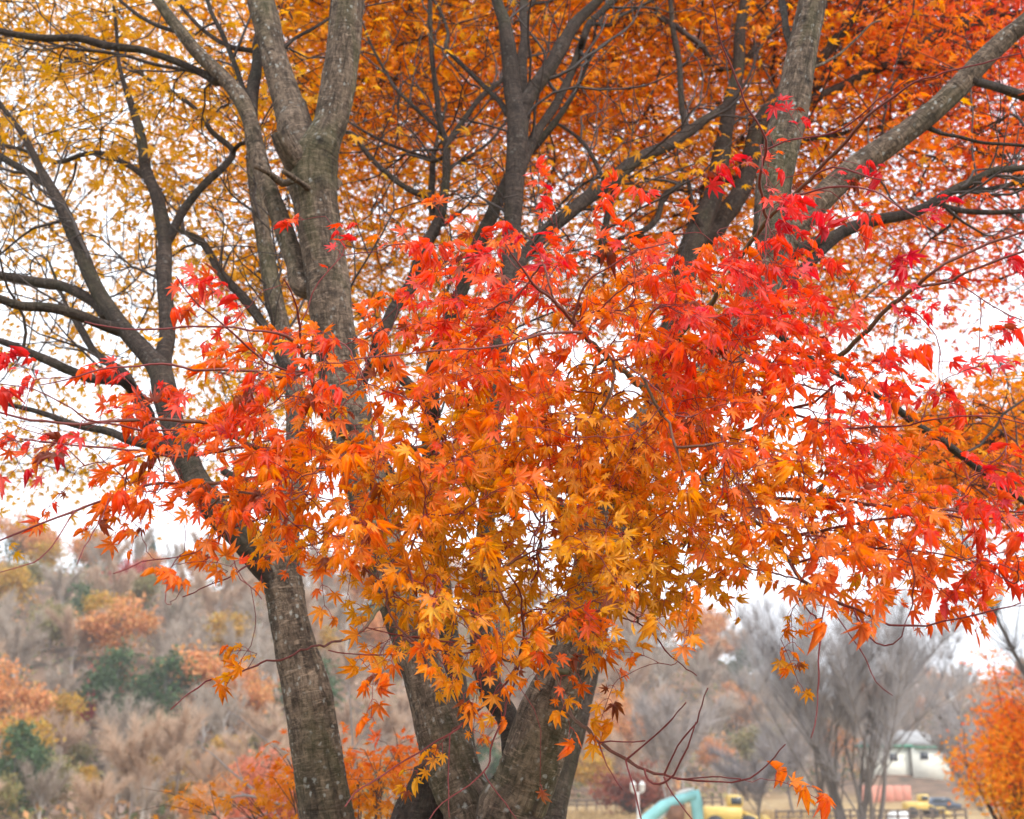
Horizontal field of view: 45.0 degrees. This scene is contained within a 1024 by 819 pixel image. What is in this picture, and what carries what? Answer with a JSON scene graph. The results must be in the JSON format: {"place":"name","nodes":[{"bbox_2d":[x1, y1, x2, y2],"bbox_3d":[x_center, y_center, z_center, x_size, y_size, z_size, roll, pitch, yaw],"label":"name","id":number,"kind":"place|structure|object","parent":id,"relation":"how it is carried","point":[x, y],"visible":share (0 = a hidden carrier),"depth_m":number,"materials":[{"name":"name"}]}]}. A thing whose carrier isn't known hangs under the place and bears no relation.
{"place":"outdoors","nodes":[
{"label":"outdoors","id":0,"kind":"place"},
{"bbox_2d":[0,562,1012,818],"bbox_3d":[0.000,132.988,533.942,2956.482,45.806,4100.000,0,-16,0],"label":"ground","id":1,"kind":"structure","parent":0,"point":[778,798],"depth_m":164.07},
{"bbox_2d":[0,586,22,634],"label":"bare tree","id":2,"kind":"object","parent":1,"relation":"on","point":[8,599],"visible":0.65,"depth_m":146.01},
{"bbox_2d":[0,764,29,817],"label":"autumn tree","id":3,"kind":"object","parent":1,"relation":"on","point":[7,794],"visible":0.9,"depth_m":90.25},
{"bbox_2d":[0,562,43,618],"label":"autumn tree","id":4,"kind":"object","parent":1,"relation":"on","point":[13,578],"visible":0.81,"depth_m":162.50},
{"bbox_2d":[0,697,46,756],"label":"autumn tree","id":5,"kind":"object","parent":1,"relation":"on","point":[19,714],"visible":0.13,"depth_m":114.40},
{"bbox_2d":[0,606,53,689],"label":"bare tree","id":6,"kind":"object","parent":1,"relation":"on","point":[6,630],"visible":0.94,"depth_m":139.07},
{"bbox_2d":[0,557,55,598],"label":"autumn tree","id":7,"kind":"object","parent":1,"relation":"on","point":[32,568],"visible":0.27,"depth_m":173.17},
{"bbox_2d":[0,711,59,818],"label":"evergreen tree","id":8,"kind":"object","parent":1,"relation":"on","point":[32,753],"visible":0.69,"depth_m":95.87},
{"bbox_2d":[0,509,60,563],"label":"autumn tree","id":9,"kind":"object","parent":1,"relation":"on","point":[11,529],"visible":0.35,"depth_m":207.97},
{"bbox_2d":[0,653,65,757],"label":"autumn tree","id":10,"kind":"object","parent":1,"relation":"on","point":[23,695],"visible":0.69,"depth_m":119.07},
{"bbox_2d":[0,712,65,760],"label":"autumn tree","id":11,"kind":"object","parent":1,"relation":"on","point":[41,727],"visible":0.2,"depth_m":109.15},
{"bbox_2d":[18,524,66,560],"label":"autumn tree","id":12,"kind":"object","parent":1,"relation":"on","point":[44,536],"visible":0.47,"depth_m":203.08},
{"bbox_2d":[18,753,75,818],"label":"bare tree","id":13,"kind":"object","parent":1,"relation":"on","point":[44,784],"visible":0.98,"depth_m":94.76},
{"bbox_2d":[20,540,73,570],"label":"autumn tree","id":14,"kind":"object","parent":1,"relation":"on","point":[54,550],"visible":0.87,"depth_m":194.60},
{"bbox_2d":[26,598,81,654],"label":"autumn tree","id":15,"kind":"object","parent":1,"relation":"on","point":[57,633],"visible":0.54,"depth_m":152.35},
{"bbox_2d":[27,748,84,817],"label":"autumn tree","id":16,"kind":"object","parent":1,"relation":"on","point":[68,766],"visible":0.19,"depth_m":99.99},
{"bbox_2d":[35,561,86,606],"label":"bare tree","id":17,"kind":"object","parent":1,"relation":"on","point":[55,585],"visible":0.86,"depth_m":166.95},
{"bbox_2d":[35,712,91,754],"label":"bare tree","id":18,"kind":"object","parent":1,"relation":"on","point":[76,735],"visible":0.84,"depth_m":112.43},
{"bbox_2d":[36,689,94,729],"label":"autumn tree","id":19,"kind":"object","parent":1,"relation":"on","point":[70,705],"visible":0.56,"depth_m":123.05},
{"bbox_2d":[40,653,97,727],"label":"bare tree","id":20,"kind":"object","parent":1,"relation":"on","point":[55,675],"visible":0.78,"depth_m":128.67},
{"bbox_2d":[40,602,109,674],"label":"bare tree","id":21,"kind":"object","parent":1,"relation":"on","point":[67,629],"visible":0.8,"depth_m":146.22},
{"bbox_2d":[61,740,96,767],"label":"autumn tree","id":22,"kind":"object","parent":1,"relation":"on","point":[78,756],"visible":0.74,"depth_m":115.70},
{"bbox_2d":[61,579,102,630],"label":"evergreen tree","id":23,"kind":"object","parent":1,"relation":"on","point":[78,599],"visible":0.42,"depth_m":162.36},
{"bbox_2d":[60,528,124,576],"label":"autumn tree","id":24,"kind":"object","parent":1,"relation":"on","point":[76,550],"visible":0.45,"depth_m":203.31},
{"bbox_2d":[66,771,137,818],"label":"bare tree","id":25,"kind":"object","parent":1,"relation":"on","point":[105,793],"visible":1,"depth_m":86.99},
{"bbox_2d":[75,589,137,621],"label":"autumn tree","id":26,"kind":"object","parent":1,"relation":"on","point":[99,602],"visible":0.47,"depth_m":159.05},
{"bbox_2d":[70,636,144,725],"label":"evergreen tree","id":27,"kind":"object","parent":1,"relation":"on","point":[107,674],"visible":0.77,"depth_m":129.65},
{"bbox_2d":[81,535,133,572],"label":"bare tree","id":28,"kind":"object","parent":1,"relation":"on","point":[92,543],"visible":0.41,"depth_m":192.05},
{"bbox_2d":[81,558,140,602],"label":"bare tree","id":29,"kind":"object","parent":1,"relation":"on","point":[120,585],"visible":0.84,"depth_m":167.39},
{"bbox_2d":[91,530,133,587],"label":"bare tree","id":30,"kind":"object","parent":1,"relation":"on","point":[106,555],"visible":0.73,"depth_m":186.05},
{"bbox_2d":[72,589,164,660],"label":"autumn tree","id":31,"kind":"object","parent":1,"relation":"on","point":[105,628],"visible":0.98,"depth_m":147.74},
{"bbox_2d":[100,557,151,587],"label":"autumn tree","id":32,"kind":"object","parent":1,"relation":"on","point":[137,567],"visible":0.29,"depth_m":179.12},
{"bbox_2d":[94,685,160,767],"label":"bare tree","id":33,"kind":"object","parent":1,"relation":"on","point":[124,725],"visible":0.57,"depth_m":113.38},
{"bbox_2d":[91,703,172,817],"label":"bare tree","id":34,"kind":"object","parent":1,"relation":"on","point":[147,738],"visible":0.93,"depth_m":93.99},
{"bbox_2d":[122,524,157,563],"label":"bare tree","id":35,"kind":"object","parent":1,"relation":"on","point":[140,549],"visible":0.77,"depth_m":197.53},
{"bbox_2d":[121,564,163,617],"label":"autumn tree","id":36,"kind":"object","parent":1,"relation":"on","point":[141,585],"visible":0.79,"depth_m":172.22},
{"bbox_2d":[129,773,163,818],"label":"bare tree","id":37,"kind":"object","parent":1,"relation":"on","point":[151,798],"visible":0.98,"depth_m":90.30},
{"bbox_2d":[114,743,187,818],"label":"bare tree","id":38,"kind":"object","parent":1,"relation":"on","point":[165,768],"visible":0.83,"depth_m":94.08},
{"bbox_2d":[115,643,206,725],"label":"evergreen tree","id":39,"kind":"object","parent":1,"relation":"on","point":[147,690],"visible":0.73,"depth_m":128.60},
{"bbox_2d":[143,612,187,664],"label":"bare tree","id":40,"kind":"object","parent":1,"relation":"on","point":[156,638],"visible":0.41,"depth_m":150.44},
{"bbox_2d":[160,540,184,574],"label":"bare tree","id":41,"kind":"object","parent":1,"relation":"on","point":[176,551],"visible":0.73,"depth_m":194.78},
{"bbox_2d":[159,779,194,816],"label":"autumn tree","id":42,"kind":"object","parent":1,"relation":"on","point":[181,787],"visible":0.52,"depth_m":100.20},
{"bbox_2d":[142,696,214,817],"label":"bare tree","id":43,"kind":"object","parent":1,"relation":"on","point":[173,738],"visible":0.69,"depth_m":99.32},
{"bbox_2d":[157,583,203,627],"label":"bare tree","id":44,"kind":"object","parent":1,"relation":"on","point":[183,604],"visible":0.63,"depth_m":161.34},
{"bbox_2d":[161,562,210,624],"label":"bare tree","id":45,"kind":"object","parent":1,"relation":"on","point":[182,575],"visible":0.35,"depth_m":172.45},
{"bbox_2d":[153,605,221,698],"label":"bare tree","id":46,"kind":"object","parent":1,"relation":"on","point":[175,630],"visible":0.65,"depth_m":142.46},
{"bbox_2d":[171,780,219,818],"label":"autumn tree","id":47,"kind":"object","parent":1,"relation":"on","point":[184,805],"visible":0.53,"depth_m":88.99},
{"bbox_2d":[175,672,238,751],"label":"bare tree","id":48,"kind":"object","parent":1,"relation":"on","point":[198,699],"visible":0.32,"depth_m":125.48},
{"bbox_2d":[180,747,235,818],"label":"bare tree","id":49,"kind":"object","parent":1,"relation":"on","point":[216,765],"visible":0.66,"depth_m":98.58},
{"bbox_2d":[151,635,266,729],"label":"autumn tree","id":50,"kind":"object","parent":1,"relation":"on","point":[206,667],"visible":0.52,"depth_m":131.97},
{"bbox_2d":[188,673,249,736],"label":"bare tree","id":51,"kind":"object","parent":1,"relation":"on","point":[217,724],"visible":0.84,"depth_m":120.07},
{"bbox_2d":[184,564,257,642],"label":"bare tree","id":52,"kind":"object","parent":1,"relation":"on","point":[210,599],"visible":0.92,"depth_m":168.83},
{"bbox_2d":[195,610,255,652],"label":"autumn tree","id":53,"kind":"object","parent":1,"relation":"on","point":[221,625],"visible":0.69,"depth_m":159.79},
{"bbox_2d":[0,0,453,818],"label":"maple tree","id":54,"kind":"object","parent":1,"relation":"on","point":[320,780],"visible":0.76,"depth_m":5.80,"materials":[{"name":"yellow plant"}]},
{"bbox_2d":[203,762,256,815],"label":"autumn tree","id":55,"kind":"object","parent":1,"relation":"on","point":[229,790],"visible":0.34,"depth_m":95.53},
{"bbox_2d":[219,614,261,661],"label":"bare tree","id":56,"kind":"object","parent":1,"relation":"on","point":[228,640],"visible":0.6,"depth_m":147.18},
{"bbox_2d":[197,742,297,818],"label":"salmon shrub","id":57,"kind":"object","parent":1,"relation":"on","point":[259,769],"visible":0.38,"depth_m":16.04,"materials":[{"name":"orange plant"}]},
{"bbox_2d":[232,590,270,656],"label":"bare tree","id":58,"kind":"object","parent":1,"relation":"on","point":[249,607],"visible":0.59,"depth_m":164.15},
{"bbox_2d":[219,725,290,785],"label":"bare tree","id":59,"kind":"object","parent":1,"relation":"on","point":[235,746],"visible":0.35,"depth_m":99.71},
{"bbox_2d":[229,664,281,731],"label":"autumn tree","id":60,"kind":"object","parent":1,"relation":"on","point":[257,697],"visible":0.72,"depth_m":130.27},
{"bbox_2d":[236,629,276,713],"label":"bare tree","id":61,"kind":"object","parent":1,"relation":"on","point":[247,644],"visible":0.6,"depth_m":141.54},
{"bbox_2d":[230,700,288,750],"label":"bare tree","id":62,"kind":"object","parent":1,"relation":"on","point":[268,727],"visible":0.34,"depth_m":120.51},
{"bbox_2d":[200,673,392,818],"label":"bare shrub","id":63,"kind":"object","parent":1,"relation":"on","point":[241,779],"visible":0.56,"depth_m":10.58,"materials":[{"name":"brown plant"}]},
{"bbox_2d":[274,650,352,709],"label":"tree","id":64,"kind":"object","parent":1,"relation":"on","point":[333,681],"visible":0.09,"depth_m":144.61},
{"bbox_2d":[132,710,500,818],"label":"maple","id":65,"kind":"object","parent":1,"relation":"on","point":[368,800],"visible":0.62,"depth_m":6.08,"materials":[{"name":"orange plant"}]},
{"bbox_2d":[307,602,337,648],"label":"bare tree","id":66,"kind":"object","parent":1,"relation":"on","point":[315,626],"visible":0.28,"depth_m":163.83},
{"bbox_2d":[317,623,343,659],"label":"autumn tree","id":67,"kind":"object","parent":1,"relation":"on","point":[326,638],"visible":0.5,"depth_m":170.93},
{"bbox_2d":[319,579,362,652],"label":"bare tree","id":68,"kind":"object","parent":1,"relation":"on","point":[339,609],"visible":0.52,"depth_m":180.17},
{"bbox_2d":[319,637,378,700],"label":"bare tree","id":69,"kind":"object","parent":1,"relation":"on","point":[342,658],"visible":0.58,"depth_m":160.17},
{"bbox_2d":[336,563,371,623],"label":"autumn tree","id":70,"kind":"object","parent":1,"relation":"on","point":[355,591],"visible":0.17,"depth_m":198.31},
{"bbox_2d":[0,0,713,747],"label":"maple tree","id":71,"kind":"object","parent":1,"relation":"on","point":[394,60],"visible":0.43,"depth_m":7.71,"materials":[{"name":"orange plant"}]},
{"bbox_2d":[334,697,379,739],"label":"bare tree","id":72,"kind":"object","parent":1,"relation":"on","point":[345,717],"visible":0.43,"depth_m":138.68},
{"bbox_2d":[356,610,391,651],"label":"autumn tree","id":73,"kind":"object","parent":1,"relation":"on","point":[376,622],"visible":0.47,"depth_m":182.41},
{"bbox_2d":[356,691,411,753],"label":"bare tree","id":74,"kind":"object","parent":1,"relation":"on","point":[388,724],"visible":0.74,"depth_m":134.58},
{"bbox_2d":[374,691,411,735],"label":"bare tree","id":75,"kind":"object","parent":1,"relation":"on","point":[404,704],"visible":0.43,"depth_m":149.97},
{"bbox_2d":[390,764,443,818],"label":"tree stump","id":76,"kind":"object","parent":1,"relation":"on","point":[422,805],"visible":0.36,"depth_m":4.02,"materials":[{"name":"wood"}]},
{"bbox_2d":[476,733,501,780],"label":"evergreen tree","id":77,"kind":"object","parent":1,"relation":"on","point":[496,757],"visible":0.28,"depth_m":142.18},
{"bbox_2d":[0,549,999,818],"bbox_3d":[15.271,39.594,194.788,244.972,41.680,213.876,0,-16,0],"label":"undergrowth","id":78,"kind":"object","parent":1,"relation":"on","point":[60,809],"visible":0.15,"depth_m":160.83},
{"bbox_2d":[0,0,1023,818],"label":"maple tree","id":79,"kind":"object","parent":1,"relation":"on","point":[670,424],"visible":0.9,"depth_m":3.01,"materials":[{"name":"orange plant"}]},
{"bbox_2d":[574,752,618,802],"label":"autumn tree","id":80,"kind":"object","parent":1,"relation":"on","point":[586,771],"visible":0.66,"depth_m":140.38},
{"bbox_2d":[200,0,1023,818],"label":"maple tree","id":81,"kind":"object","parent":1,"relation":"on","point":[714,212],"visible":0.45,"depth_m":7.61,"materials":[{"name":"orange plant"}]},
{"bbox_2d":[589,682,635,724],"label":"autumn tree","id":82,"kind":"object","parent":1,"relation":"on","point":[599,700],"visible":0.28,"depth_m":178.21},
{"bbox_2d":[599,698,651,769],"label":"autumn tree","id":83,"kind":"object","parent":1,"relation":"on","point":[626,729],"visible":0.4,"depth_m":168.31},
{"bbox_2d":[607,729,648,775],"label":"bare tree","id":84,"kind":"object","parent":1,"relation":"on","point":[620,747],"visible":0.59,"depth_m":160.01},
{"bbox_2d":[603,655,657,708],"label":"bare tree","id":85,"kind":"object","parent":1,"relation":"on","point":[636,676],"visible":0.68,"depth_m":196.42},
{"bbox_2d":[610,622,656,683],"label":"bare tree","id":86,"kind":"object","parent":1,"relation":"on","point":[633,640],"visible":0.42,"depth_m":208.86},
{"bbox_2d":[586,756,684,814],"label":"red shrub","id":87,"kind":"object","parent":1,"relation":"on","point":[625,798],"visible":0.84,"depth_m":121.71,"materials":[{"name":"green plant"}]},
{"bbox_2d":[624,682,672,717],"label":"bare tree","id":88,"kind":"object","parent":1,"relation":"on","point":[631,691],"visible":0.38,"depth_m":184.66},
{"bbox_2d":[626,639,697,695],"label":"bare tree","id":89,"kind":"object","parent":1,"relation":"on","point":[667,671],"visible":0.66,"depth_m":201.04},
{"bbox_2d":[619,681,738,798],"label":"bare tree","id":90,"kind":"object","parent":1,"relation":"on","point":[665,736],"visible":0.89,"depth_m":106.29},
{"bbox_2d":[662,608,721,660],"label":"autumn tree","id":91,"kind":"object","parent":1,"relation":"on","point":[708,625],"visible":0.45,"depth_m":228.41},
{"bbox_2d":[683,649,717,694],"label":"bare tree","id":92,"kind":"object","parent":1,"relation":"on","point":[703,671],"visible":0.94,"depth_m":205.43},
{"bbox_2d":[695,635,726,685],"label":"bare tree","id":93,"kind":"object","parent":1,"relation":"on","point":[715,653],"visible":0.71,"depth_m":218.85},
{"bbox_2d":[697,598,730,638],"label":"autumn tree","id":94,"kind":"object","parent":1,"relation":"on","point":[720,620],"visible":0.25,"depth_m":243.55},
{"bbox_2d":[691,731,740,779],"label":"autumn tree","id":95,"kind":"object","parent":1,"relation":"on","point":[702,757],"visible":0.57,"depth_m":166.17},
{"bbox_2d":[695,690,741,740],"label":"bare tree","id":96,"kind":"object","parent":1,"relation":"on","point":[724,712],"visible":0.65,"depth_m":181.42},
{"bbox_2d":[712,679,755,731],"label":"autumn tree","id":97,"kind":"object","parent":1,"relation":"on","point":[744,698],"visible":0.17,"depth_m":201.44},
{"bbox_2d":[711,665,759,717],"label":"bare tree","id":98,"kind":"object","parent":1,"relation":"on","point":[724,671],"visible":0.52,"depth_m":208.88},
{"bbox_2d":[703,794,769,818],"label":"wheel loader","id":99,"kind":"object","parent":1,"relation":"on","point":[732,809],"visible":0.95,"depth_m":92.43,"materials":[{"name":"yellow paint"}]},
{"bbox_2d":[722,642,763,693],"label":"tree","id":100,"kind":"object","parent":1,"relation":"on","point":[740,660],"visible":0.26,"depth_m":228.78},
{"bbox_2d":[721,689,770,731],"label":"bare tree","id":101,"kind":"object","parent":1,"relation":"on","point":[745,714],"visible":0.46,"depth_m":194.01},
{"bbox_2d":[725,721,785,766],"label":"autumn tree","id":102,"kind":"object","parent":1,"relation":"on","point":[742,746],"visible":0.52,"depth_m":178.13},
{"bbox_2d":[702,738,811,818],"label":"bare tree","id":103,"kind":"object","parent":1,"relation":"on","point":[759,791],"visible":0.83,"depth_m":80.40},
{"bbox_2d":[747,708,820,815],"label":"bare tree","id":104,"kind":"object","parent":1,"relation":"on","point":[763,750],"visible":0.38,"depth_m":112.64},
{"bbox_2d":[709,552,1007,818],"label":"bare tree","id":105,"kind":"object","parent":1,"relation":"on","point":[897,676],"visible":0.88,"depth_m":54.71,"materials":[{"name":"plant"}]},
{"bbox_2d":[775,808,967,818],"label":"rail fence","id":106,"kind":"object","parent":1,"relation":"on","point":[886,816],"visible":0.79,"depth_m":111.23,"materials":[{"name":"brown wood"}]},
{"bbox_2d":[855,730,950,779],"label":"house","id":107,"kind":"structure","parent":1,"relation":"on","point":[921,764],"depth_m":174.66,"materials":[{"name":"paint"}]},
{"bbox_2d":[790,0,1023,606],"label":"maple tree","id":108,"kind":"object","parent":1,"relation":"on","point":[940,477],"visible":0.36,"depth_m":7.85,"materials":[{"name":"red plant"}]},
{"bbox_2d":[902,794,953,818],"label":"wheel loader","id":109,"kind":"object","parent":1,"relation":"on","point":[921,802],"visible":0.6,"depth_m":125.11,"materials":[{"name":"yellow paint"}]},
{"bbox_2d":[928,797,961,808],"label":"parked car","id":110,"kind":"object","parent":1,"relation":"on","point":[939,801],"visible":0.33,"depth_m":132.73,"materials":[{"name":"grey paint"}]},
{"bbox_2d":[882,308,1023,721],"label":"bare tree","id":111,"kind":"object","parent":1,"relation":"on","point":[1010,644],"visible":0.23,"depth_m":25.08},
{"bbox_2d":[912,681,1002,818],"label":"bare tree","id":112,"kind":"object","parent":1,"relation":"on","point":[941,747],"visible":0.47,"depth_m":63.85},
{"bbox_2d":[935,643,1023,818],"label":"orange maple","id":113,"kind":"object","parent":1,"relation":"on","point":[1004,742],"visible":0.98,"depth_m":25.92,"materials":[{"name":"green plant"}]},
{"bbox_2d":[0,0,1023,708],"label":"sky","id":114,"kind":"structure","parent":0,"point":[171,532],"materials":[{"name":"white"}]},
{"bbox_2d":[642,787,703,818],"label":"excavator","id":115,"kind":"object","parent":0,"point":[670,808],"visible":1,"depth_m":57.01,"materials":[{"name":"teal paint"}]},
{"bbox_2d":[566,804,834,818],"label":"grass","id":116,"kind":"structure","parent":0,"point":[585,814],"depth_m":116.08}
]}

